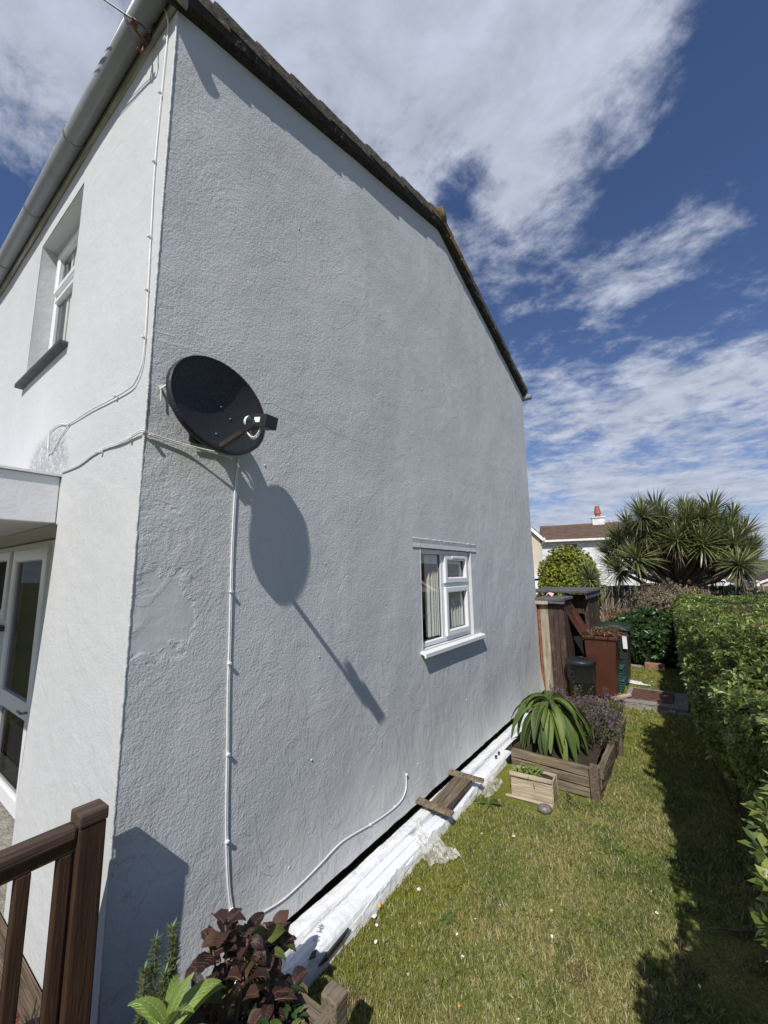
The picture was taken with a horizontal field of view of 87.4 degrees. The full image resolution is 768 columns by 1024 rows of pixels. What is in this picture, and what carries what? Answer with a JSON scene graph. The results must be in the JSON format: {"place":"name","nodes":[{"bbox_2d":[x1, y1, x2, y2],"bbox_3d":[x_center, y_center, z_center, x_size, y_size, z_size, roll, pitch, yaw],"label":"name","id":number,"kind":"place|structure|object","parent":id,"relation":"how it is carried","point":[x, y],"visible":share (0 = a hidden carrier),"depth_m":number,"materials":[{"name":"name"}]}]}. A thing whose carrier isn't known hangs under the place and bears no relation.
{"place":"outdoors","nodes":[
{"label":"outdoors","id":0,"kind":"place"},
{"bbox_2d":[269,1017,302,1023],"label":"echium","id":1,"kind":"object","parent":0,"point":[295,1021],"visible":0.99,"depth_m":1.52,"materials":[{"name":"green plant"}]},
{"bbox_2d":[0,0,767,560],"label":"sky","id":2,"kind":"structure","parent":0,"point":[597,170],"materials":[{"name":"blue"}]},
{"bbox_2d":[28,560,767,991],"bbox_3d":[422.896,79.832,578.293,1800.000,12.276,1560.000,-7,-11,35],"label":"hill","id":3,"kind":"structure","parent":0,"point":[710,574],"depth_m":135.38,"materials":[{"name":"green plant"}]},
{"bbox_2d":[0,915,41,1023],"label":"deck","id":4,"kind":"structure","parent":3,"relation":"on","point":[29,1002],"depth_m":1.94,"materials":[{"name":"brown wood"}]},
{"bbox_2d":[0,798,108,1023],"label":"deck railing","id":5,"kind":"object","parent":4,"relation":"on","point":[73,849],"visible":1,"depth_m":1.46,"materials":[{"name":"brown wood"}]},
{"bbox_2d":[0,0,544,1023],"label":"rendered house","id":6,"kind":"structure","parent":3,"relation":"on","point":[312,284],"depth_m":2.71,"materials":[{"name":"paint"}]},
{"bbox_2d":[0,546,16,631],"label":"porch window","id":7,"kind":"structure","parent":6,"relation":"in","point":[6,554],"depth_m":4.22,"materials":[{"name":"white plastic"}]},
{"bbox_2d":[0,539,55,818],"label":"front door","id":8,"kind":"structure","parent":6,"relation":"in","point":[32,563],"depth_m":3.86,"materials":[{"name":"white plastic"}]},
{"bbox_2d":[14,228,78,389],"bbox_3d":[-2.745,-1.844,3.441,1.164,1.412,0.268,-7,-11,35],"label":"upper window","id":9,"kind":"structure","parent":6,"relation":"in","point":[58,342],"depth_m":3.65,"materials":[{"name":"white plastic"}]},
{"bbox_2d":[47,9,168,454],"bbox_3d":[-1.879,-1.744,2.653,1.499,2.545,0.060,-7,-11,35],"label":"corner cable","id":10,"kind":"object","parent":6,"relation":"attached to","point":[153,160],"visible":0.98,"depth_m":2.29,"materials":[{"name":"white plastic"}]},
{"bbox_2d":[129,18,152,53],"bbox_3d":[-1.484,-2.937,2.466,0.077,0.267,0.201,1,-9,-10],"label":"cable hook","id":11,"kind":"object","parent":6,"relation":"attached to","point":[134,25],"visible":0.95,"depth_m":2.45,"materials":[{"name":"brown metal"}]},
{"bbox_2d":[104,0,154,32],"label":"overhead cable","id":12,"kind":"object","parent":11,"relation":"attached to","point":[143,27],"visible":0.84,"depth_m":2.38,"materials":[{"name":"grey plastic"}]},
{"bbox_2d":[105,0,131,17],"bbox_3d":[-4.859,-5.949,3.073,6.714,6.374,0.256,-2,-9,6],"label":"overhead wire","id":13,"kind":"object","parent":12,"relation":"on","point":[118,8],"visible":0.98,"depth_m":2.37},
{"bbox_2d":[61,429,231,472],"bbox_3d":[-1.536,-0.329,2.290,1.358,0.064,0.457,-3,-9,14],"label":"dish cable","id":14,"kind":"object","parent":6,"relation":"attached to","point":[130,437],"visible":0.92,"depth_m":2.16,"materials":[{"name":"white plastic"}]},
{"bbox_2d":[159,355,277,455],"bbox_3d":[-0.860,-0.557,2.053,0.550,0.503,0.623,3,-9,-23],"label":"satellite dish","id":15,"kind":"object","parent":6,"relation":"attached to","point":[215,405],"visible":1,"depth_m":2.06,"materials":[{"name":"black metal"}]},
{"bbox_2d":[225,457,407,924],"bbox_3d":[-0.338,1.040,2.895,0.044,2.571,1.772,-7,-11,35],"label":"cable","id":16,"kind":"object","parent":6,"relation":"attached to","point":[231,592],"depth_m":2.24,"materials":[{"name":"white plastic"}]},
{"bbox_2d":[419,533,485,657],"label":"window","id":17,"kind":"structure","parent":6,"relation":"in","point":[444,574],"depth_m":4.43,"materials":[{"name":"white plastic"}]},
{"bbox_2d":[531,527,544,595],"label":"cream house","id":18,"kind":"structure","parent":3,"relation":"on","point":[538,540],"depth_m":22.32,"materials":[{"name":"beige paint"}]},
{"bbox_2d":[537,544,602,610],"bbox_3d":[5.483,2.425,11.972,1.868,2.916,1.996,-7,-11,35],"label":"golden bush","id":19,"kind":"object","parent":3,"relation":"on","point":[559,569],"visible":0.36,"depth_m":11.64,"materials":[{"name":"green plant"}]},
{"bbox_2d":[539,506,670,617],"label":"roughcast house","id":20,"kind":"structure","parent":3,"relation":"on","point":[584,536],"depth_m":31.36,"materials":[{"name":"white paint"}]},
{"bbox_2d":[563,543,577,554],"bbox_3d":[14.417,2.989,31.011,1.100,1.150,0.070,-5,-10,24],"label":"window","id":21,"kind":"structure","parent":20,"relation":"in","point":[567,544],"depth_m":31.02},
{"bbox_2d":[594,486,767,594],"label":"cabbage palm","id":22,"kind":"object","parent":3,"relation":"on","point":[692,542],"visible":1,"depth_m":11.03,"materials":[{"name":"green plant"}]},
{"bbox_2d":[746,571,767,586],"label":"bungalow","id":23,"kind":"object","parent":3,"relation":"on","point":[764,582],"visible":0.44,"depth_m":42.58,"materials":[{"name":"white tile"}]},
{"bbox_2d":[214,662,767,1023],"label":"lawn","id":24,"kind":"structure","parent":0,"point":[733,990],"depth_m":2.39,"materials":[{"name":"green plant"}]},
{"bbox_2d":[221,971,346,1023],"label":"corner planter","id":25,"kind":"object","parent":24,"relation":"on","point":[331,1008],"visible":0.39,"depth_m":1.65,"materials":[{"name":"weathered wood"},{"name":"soil"}]},
{"bbox_2d":[133,918,182,1023],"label":"rosemary","id":26,"kind":"object","parent":25,"relation":"on","point":[170,973],"visible":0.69,"depth_m":1.49,"materials":[{"name":"green plant"}]},
{"bbox_2d":[128,972,225,1023],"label":"echium","id":27,"kind":"object","parent":25,"relation":"on","point":[180,1006],"visible":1,"depth_m":1.34,"materials":[{"name":"green plant"}]},
{"bbox_2d":[184,908,307,1023],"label":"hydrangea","id":28,"kind":"object","parent":25,"relation":"in","point":[250,945],"visible":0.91,"depth_m":1.62,"materials":[{"name":"brown plant"}]},
{"bbox_2d":[213,967,307,1023],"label":"leafy undergrowth","id":29,"kind":"object","parent":25,"relation":"in","point":[294,1015],"visible":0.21,"depth_m":1.64,"materials":[{"name":"green plant"}]},
{"bbox_2d":[234,713,527,991],"bbox_3d":[0.727,2.619,3.808,0.290,0.153,4.757,-7,-11,35],"label":"wrapped trim bundle","id":30,"kind":"object","parent":24,"relation":"on","point":[325,928],"visible":0.66,"depth_m":2.66,"materials":[{"name":"plastic"}]},
{"bbox_2d":[416,826,451,864],"bbox_3d":[0.363,2.494,2.992,0.390,0.135,0.241,-7,-11,35],"label":"plastic film","id":31,"kind":"object","parent":30,"relation":"attached to","point":[440,853],"visible":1,"depth_m":2.98,"materials":[{"name":"white"}]},
{"bbox_2d":[415,769,483,816],"bbox_3d":[0.606,2.534,3.624,0.364,0.077,0.696,-7,-11,35],"label":"timber offcut","id":32,"kind":"object","parent":30,"relation":"on","point":[447,797],"visible":1,"depth_m":3.58,"materials":[{"name":"brown wood"}]},
{"bbox_2d":[439,911,456,927],"bbox_3d":[0.389,2.482,2.454,0.112,0.023,0.107,-1,-9,1],"label":"weed","id":33,"kind":"object","parent":24,"relation":"on","point":[447,916],"visible":1,"depth_m":2.45,"materials":[{"name":"green plant"}]},
{"bbox_2d":[474,797,502,810],"bbox_3d":[0.946,2.650,3.651,0.222,0.051,0.277,3,-9,-23],"label":"weed","id":34,"kind":"object","parent":24,"relation":"on","point":[491,801],"visible":0.98,"depth_m":3.65,"materials":[{"name":"green plant"}]},
{"bbox_2d":[505,765,557,808],"bbox_3d":[1.396,2.575,3.813,0.430,0.223,0.267,-6,-10,31],"label":"box planter","id":35,"kind":"object","parent":24,"relation":"on","point":[544,789],"visible":0.94,"depth_m":3.73,"materials":[{"name":"wood"}]},
{"bbox_2d":[508,762,547,785],"bbox_3d":[1.370,2.485,3.865,0.299,0.121,0.338,4,-10,-31],"label":"trough greenery","id":36,"kind":"object","parent":35,"relation":"in","point":[533,772],"visible":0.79,"depth_m":3.85,"materials":[{"name":"green plant"}]},
{"bbox_2d":[537,803,552,814],"bbox_3d":[1.420,2.621,3.546,0.131,0.074,0.110,-1,-9,2],"label":"pebble","id":37,"kind":"object","parent":24,"relation":"on","point":[544,809],"visible":1,"depth_m":3.52,"materials":[{"name":"grey stone"}]},
{"bbox_2d":[504,708,625,801],"bbox_3d":[2.030,2.674,4.737,1.304,0.302,1.820,-7,-11,35],"label":"sleeper planter","id":38,"kind":"object","parent":24,"relation":"on","point":[585,775],"visible":0.62,"depth_m":4.02,"materials":[{"name":"wood"}]},
{"bbox_2d":[510,690,593,762],"bbox_3d":[1.806,2.310,4.400,0.917,0.658,0.793,4,-10,-30],"label":"echium","id":39,"kind":"object","parent":38,"relation":"on","point":[547,720],"visible":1,"depth_m":4.20,"materials":[{"name":"green plant"}]},
{"bbox_2d":[540,680,627,746],"bbox_3d":[2.394,2.412,4.904,1.046,0.407,1.376,-7,-11,35],"label":"wallflower","id":40,"kind":"object","parent":38,"relation":"on","point":[591,714],"visible":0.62,"depth_m":4.72,"materials":[{"name":"purple plant"}]},
{"bbox_2d":[535,587,600,699],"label":"garden store","id":41,"kind":"structure","parent":24,"relation":"on","point":[560,640],"depth_m":6.88,"materials":[{"name":"wood"}]},
{"bbox_2d":[565,656,596,708],"bbox_3d":[3.130,2.669,6.347,0.452,0.752,0.463,-7,-11,35],"label":"dustbin","id":42,"kind":"object","parent":24,"relation":"on","point":[581,670],"visible":0.9,"depth_m":6.21,"materials":[{"name":"black plastic"}]},
{"bbox_2d":[570,558,613,621],"bbox_3d":[5.098,2.322,9.875,1.166,2.466,1.176,-1,-9,4],"label":"cabbage palm","id":43,"kind":"object","parent":24,"relation":"on","point":[589,576],"visible":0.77,"depth_m":9.91,"materials":[{"name":"green plant"}]},
{"bbox_2d":[567,602,621,697],"bbox_3d":[3.621,2.354,6.925,0.812,1.532,0.580,-7,-11,35],"label":"wheelie bin","id":44,"kind":"object","parent":24,"relation":"on","point":[603,652],"visible":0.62,"depth_m":6.63,"materials":[{"name":"brown plastic"}]},
{"bbox_2d":[583,625,628,640],"bbox_3d":[3.789,2.056,6.822,0.794,0.298,0.885,-7,-11,35],"label":"garden waste","id":45,"kind":"object","parent":44,"relation":"in","point":[605,631],"visible":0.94,"depth_m":6.82,"materials":[{"name":"brown plant"}]},
{"bbox_2d":[595,621,633,684],"bbox_3d":[4.377,2.662,7.611,0.640,1.110,0.602,-7,-11,35],"label":"wheelie bin","id":46,"kind":"object","parent":24,"relation":"on","point":[625,652],"visible":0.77,"depth_m":7.37,"materials":[{"name":"black plastic"}]},
{"bbox_2d":[599,607,630,621],"bbox_3d":[6.424,3.112,10.779,2.114,1.178,1.482,-13,-15,55],"label":"faded shrub","id":47,"kind":"object","parent":24,"relation":"on","point":[611,613],"visible":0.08,"depth_m":10.85,"materials":[{"name":"brown plant"}]},
{"bbox_2d":[613,847,624,853],"bbox_3d":[1.771,2.547,3.023,0.082,0.022,0.083,-5,-10,27],"label":"weed","id":48,"kind":"object","parent":24,"relation":"on","point":[619,849],"visible":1,"depth_m":3.02,"materials":[{"name":"green plant"}]},
{"bbox_2d":[610,693,631,700],"bbox_3d":[3.785,2.950,6.413,0.304,0.027,0.083,-16,-2,4],"label":"wood scrap","id":49,"kind":"object","parent":24,"relation":"on","point":[624,695],"visible":0.71,"depth_m":6.39,"materials":[{"name":"beige wood"}]},
{"bbox_2d":[619,676,625,691],"bbox_3d":[4.086,3.042,7.153,0.365,0.192,0.350,-7,-11,35],"label":"recycling box","id":50,"kind":"object","parent":24,"relation":"on","point":[622,684],"visible":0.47,"depth_m":6.96,"materials":[{"name":"teal plastic"}]},
{"bbox_2d":[619,664,624,679],"bbox_3d":[4.083,2.844,7.184,0.365,0.192,0.350,-7,-11,35],"label":"recycling box","id":51,"kind":"object","parent":50,"relation":"on","point":[621,671],"visible":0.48,"depth_m":7.00,"materials":[{"name":"teal plastic"}]},
{"bbox_2d":[629,680,650,685],"bbox_3d":[4.700,3.167,7.448,0.244,0.005,0.452,5,-11,-34],"label":"paper scrap","id":52,"kind":"object","parent":24,"relation":"on","point":[636,682],"visible":0.74,"depth_m":7.46,"materials":[{"name":"white paper"}]},
{"bbox_2d":[609,604,680,666],"bbox_3d":[6.170,2.812,9.195,2.102,1.393,1.443,-7,-11,35],"label":"laurel","id":53,"kind":"object","parent":24,"relation":"on","point":[653,637],"visible":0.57,"depth_m":8.85,"materials":[{"name":"green plant"}]},
{"bbox_2d":[645,662,665,669],"bbox_3d":[5.778,3.300,8.565,0.366,0.153,0.125,-7,-11,35],"label":"red brick block","id":54,"kind":"object","parent":24,"relation":"on","point":[653,665],"depth_m":8.53,"materials":[{"name":"red brick"}]},
{"bbox_2d":[624,687,688,712],"bbox_3d":[4.359,3.008,6.425,0.837,0.119,0.971,-7,-11,35],"label":"slab","id":55,"kind":"object","parent":24,"relation":"on","point":[663,700],"visible":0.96,"depth_m":6.30,"materials":[{"name":"concrete"}]},
{"bbox_2d":[622,703,692,718],"bbox_3d":[4.045,2.962,5.968,0.902,0.088,0.128,-7,-11,35],"label":"path edging","id":56,"kind":"object","parent":24,"relation":"on","point":[678,714],"visible":0.61,"depth_m":5.90,"materials":[{"name":"concrete"}]},
{"bbox_2d":[617,577,710,614],"bbox_3d":[7.022,2.596,9.993,2.242,1.942,1.664,-7,-11,35],"label":"faded shrub","id":57,"kind":"object","parent":24,"relation":"on","point":[664,601],"visible":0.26,"depth_m":10.00,"materials":[{"name":"plant"}]},
{"bbox_2d":[601,583,767,619],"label":"picket fence","id":58,"kind":"object","parent":24,"relation":"on","point":[609,599],"visible":0.24,"depth_m":11.63,"materials":[{"name":"wood"}]},
{"bbox_2d":[666,589,708,614],"bbox_3d":[7.124,2.590,9.049,1.210,1.659,1.168,4,-10,-31],"label":"shrub","id":59,"kind":"object","parent":24,"relation":"on","point":[694,591],"visible":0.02,"depth_m":9.24,"materials":[{"name":"green plant"}]},
{"bbox_2d":[630,581,766,607],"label":"dark undergrowth","id":60,"kind":"object","parent":24,"relation":"on","point":[732,591],"visible":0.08,"depth_m":10.10,"materials":[{"name":"green plant"}]},
{"bbox_2d":[670,593,767,961],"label":"hedge","id":61,"kind":"object","parent":24,"relation":"on","point":[722,647],"visible":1,"depth_m":2.74,"materials":[{"name":"green plant"}]},
{"bbox_2d":[703,927,755,933],"bbox_3d":[2.005,2.427,2.340,0.262,0.030,0.025,-3,-9,14],"label":"fallen stick","id":62,"kind":"object","parent":24,"relation":"on","point":[735,930],"visible":1,"depth_m":2.33,"materials":[{"name":"brown wood"}]},
{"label":"road","id":63,"kind":"structure","parent":0,"visible":0},
{"bbox_2d":[703,582,741,593],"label":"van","id":64,"kind":"object","parent":63,"relation":"on","point":[724,584],"visible":0.06,"depth_m":44.73,"materials":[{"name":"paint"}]}
]}

